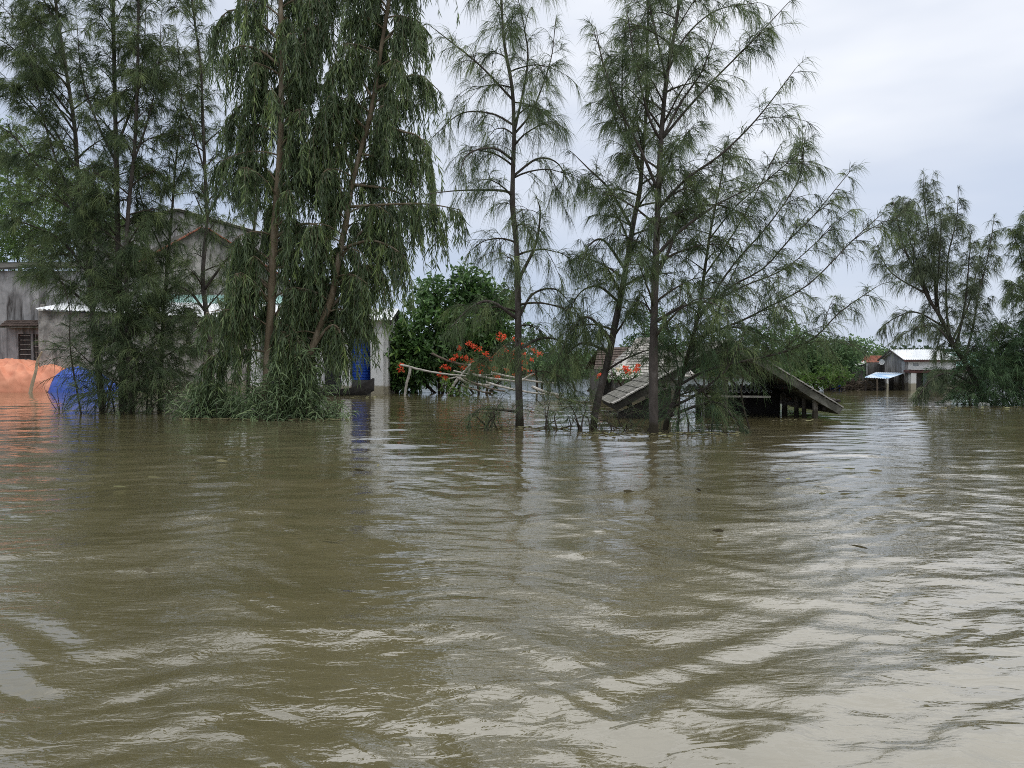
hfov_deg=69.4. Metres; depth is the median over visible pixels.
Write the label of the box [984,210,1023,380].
casuarina tree
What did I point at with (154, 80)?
casuarina tree
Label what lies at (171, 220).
casuarina tree
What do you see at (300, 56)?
eucalyptus tree
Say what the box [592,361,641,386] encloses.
flowering bush
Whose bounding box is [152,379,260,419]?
eucalyptus sprouts
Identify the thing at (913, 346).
wood
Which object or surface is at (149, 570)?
floating leaf litter
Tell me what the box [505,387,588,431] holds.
casuarina shoots
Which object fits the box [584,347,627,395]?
tiled shed
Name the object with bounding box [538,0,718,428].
casuarina tree
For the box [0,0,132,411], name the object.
casuarina tree
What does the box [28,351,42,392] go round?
bent stick
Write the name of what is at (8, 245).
feathery tree
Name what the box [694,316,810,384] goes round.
leafy tree
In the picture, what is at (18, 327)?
plaster house
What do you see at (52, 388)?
blue tarpaulin
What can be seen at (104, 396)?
casuarina thicket
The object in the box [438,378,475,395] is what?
leafy bush
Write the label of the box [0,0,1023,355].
sky
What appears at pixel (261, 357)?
casuarina tree
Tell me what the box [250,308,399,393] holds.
porch house
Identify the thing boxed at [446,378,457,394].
bamboo pole
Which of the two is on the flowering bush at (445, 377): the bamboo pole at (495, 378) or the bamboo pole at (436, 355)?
the bamboo pole at (436, 355)
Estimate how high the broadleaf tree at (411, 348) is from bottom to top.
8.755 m
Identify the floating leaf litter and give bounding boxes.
[76,396,1023,572]
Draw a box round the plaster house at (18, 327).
[0,260,158,360]
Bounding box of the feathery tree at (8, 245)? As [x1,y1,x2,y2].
[0,115,137,270]
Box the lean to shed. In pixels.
[856,372,903,390]
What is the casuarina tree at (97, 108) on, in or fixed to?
on the flood water
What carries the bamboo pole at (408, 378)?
on the flood water
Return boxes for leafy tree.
[507,323,568,388]
[536,348,596,390]
[619,300,686,352]
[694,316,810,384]
[776,327,873,389]
[856,336,888,362]
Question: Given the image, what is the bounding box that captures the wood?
[447,339,1014,373]
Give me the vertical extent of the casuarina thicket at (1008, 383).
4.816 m
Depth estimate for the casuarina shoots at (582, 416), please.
18.59 m
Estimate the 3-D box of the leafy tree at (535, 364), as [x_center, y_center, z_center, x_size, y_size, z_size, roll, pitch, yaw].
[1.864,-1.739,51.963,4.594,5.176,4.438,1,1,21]
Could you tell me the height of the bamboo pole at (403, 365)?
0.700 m
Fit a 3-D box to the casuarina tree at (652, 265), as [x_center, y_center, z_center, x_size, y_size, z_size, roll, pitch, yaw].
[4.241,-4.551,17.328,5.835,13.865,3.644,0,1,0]
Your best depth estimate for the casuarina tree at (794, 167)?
18.10 m
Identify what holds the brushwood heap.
on the flood water
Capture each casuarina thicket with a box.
[6,242,213,416]
[616,287,830,435]
[919,309,1023,406]
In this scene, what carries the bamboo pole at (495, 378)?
attached to the bamboo pole
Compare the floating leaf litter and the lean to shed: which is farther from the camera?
the lean to shed
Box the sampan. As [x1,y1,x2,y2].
[310,378,373,394]
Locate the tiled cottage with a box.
[608,337,693,399]
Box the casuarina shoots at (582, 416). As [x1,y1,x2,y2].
[543,387,619,431]
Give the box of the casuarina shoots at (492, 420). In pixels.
[450,385,527,431]
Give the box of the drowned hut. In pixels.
[602,340,843,417]
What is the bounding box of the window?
[17,333,38,360]
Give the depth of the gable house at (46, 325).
55.80 m
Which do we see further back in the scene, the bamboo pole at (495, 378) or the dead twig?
the bamboo pole at (495, 378)
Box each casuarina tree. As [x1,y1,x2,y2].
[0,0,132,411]
[37,0,183,411]
[58,0,196,412]
[116,28,221,410]
[141,0,263,386]
[212,0,285,403]
[414,0,610,428]
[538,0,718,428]
[574,0,824,433]
[631,123,935,433]
[866,168,1009,404]
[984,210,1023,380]
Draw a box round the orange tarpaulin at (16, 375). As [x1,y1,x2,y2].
[0,358,63,392]
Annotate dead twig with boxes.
[44,388,66,409]
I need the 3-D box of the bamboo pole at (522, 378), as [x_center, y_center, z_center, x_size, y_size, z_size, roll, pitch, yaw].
[0.631,-0.338,39.013,4.084,0.644,0.134,1,2,30]
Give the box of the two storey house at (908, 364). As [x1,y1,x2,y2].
[877,349,965,390]
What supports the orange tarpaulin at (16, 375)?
on the flood water
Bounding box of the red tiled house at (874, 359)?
[836,356,880,383]
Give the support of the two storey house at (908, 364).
on the flood water
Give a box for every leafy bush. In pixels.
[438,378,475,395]
[792,364,854,391]
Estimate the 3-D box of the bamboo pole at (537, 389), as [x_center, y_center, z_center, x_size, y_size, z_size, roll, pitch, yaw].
[1.709,0.336,35.535,1.794,0.502,0.169,1,2,33]
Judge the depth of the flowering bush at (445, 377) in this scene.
42.35 m
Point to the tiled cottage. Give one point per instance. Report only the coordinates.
(616, 384)
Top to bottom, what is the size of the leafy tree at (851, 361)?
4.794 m
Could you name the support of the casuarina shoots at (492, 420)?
on the flood water
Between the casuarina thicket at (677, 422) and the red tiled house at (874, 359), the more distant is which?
the red tiled house at (874, 359)
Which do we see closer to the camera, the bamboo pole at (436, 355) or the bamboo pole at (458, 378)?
the bamboo pole at (458, 378)
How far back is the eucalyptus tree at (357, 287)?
22.13 m
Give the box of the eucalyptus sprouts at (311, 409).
[211,344,360,420]
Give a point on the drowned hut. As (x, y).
(805, 396)
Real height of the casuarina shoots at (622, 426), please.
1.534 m
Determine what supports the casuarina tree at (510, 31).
on the flood water
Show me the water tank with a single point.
(365, 375)
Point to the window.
(26, 352)
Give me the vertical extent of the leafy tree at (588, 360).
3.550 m
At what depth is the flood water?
5.32 m
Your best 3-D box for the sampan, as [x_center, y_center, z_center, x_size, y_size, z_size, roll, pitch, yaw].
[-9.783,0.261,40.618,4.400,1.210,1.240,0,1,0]
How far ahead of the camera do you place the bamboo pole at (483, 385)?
39.99 m
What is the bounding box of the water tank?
[338,338,370,393]
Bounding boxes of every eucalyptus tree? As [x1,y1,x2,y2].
[189,0,347,414]
[273,0,471,416]
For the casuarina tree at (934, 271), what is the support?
on the flood water
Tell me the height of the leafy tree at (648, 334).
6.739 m
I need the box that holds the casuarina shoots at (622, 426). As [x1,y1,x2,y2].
[578,398,648,432]
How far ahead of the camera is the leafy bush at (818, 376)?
46.66 m
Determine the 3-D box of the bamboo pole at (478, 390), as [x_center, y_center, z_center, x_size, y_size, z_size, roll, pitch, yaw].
[-1.887,0.264,39.808,1.842,0.469,0.114,0,1,14]
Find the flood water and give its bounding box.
[0,374,1023,767]
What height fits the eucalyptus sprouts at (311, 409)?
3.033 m
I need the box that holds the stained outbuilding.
[849,361,884,388]
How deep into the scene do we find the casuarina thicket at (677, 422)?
17.94 m
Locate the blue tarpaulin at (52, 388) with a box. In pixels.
[48,366,117,392]
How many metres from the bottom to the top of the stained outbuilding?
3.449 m
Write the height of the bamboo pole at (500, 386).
0.672 m
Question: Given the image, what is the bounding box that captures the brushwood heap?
[816,377,888,389]
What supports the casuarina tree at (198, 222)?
on the flood water
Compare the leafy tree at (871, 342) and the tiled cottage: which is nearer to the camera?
the tiled cottage
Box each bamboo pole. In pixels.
[400,364,465,376]
[404,366,411,394]
[431,353,467,365]
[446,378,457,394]
[457,377,490,386]
[461,385,492,392]
[463,377,504,391]
[469,373,513,381]
[486,381,558,396]
[491,371,553,383]
[531,386,563,395]
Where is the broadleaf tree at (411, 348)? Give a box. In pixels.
[383,256,530,392]
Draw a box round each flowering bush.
[397,331,543,393]
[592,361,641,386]
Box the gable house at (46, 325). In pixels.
[35,208,291,388]

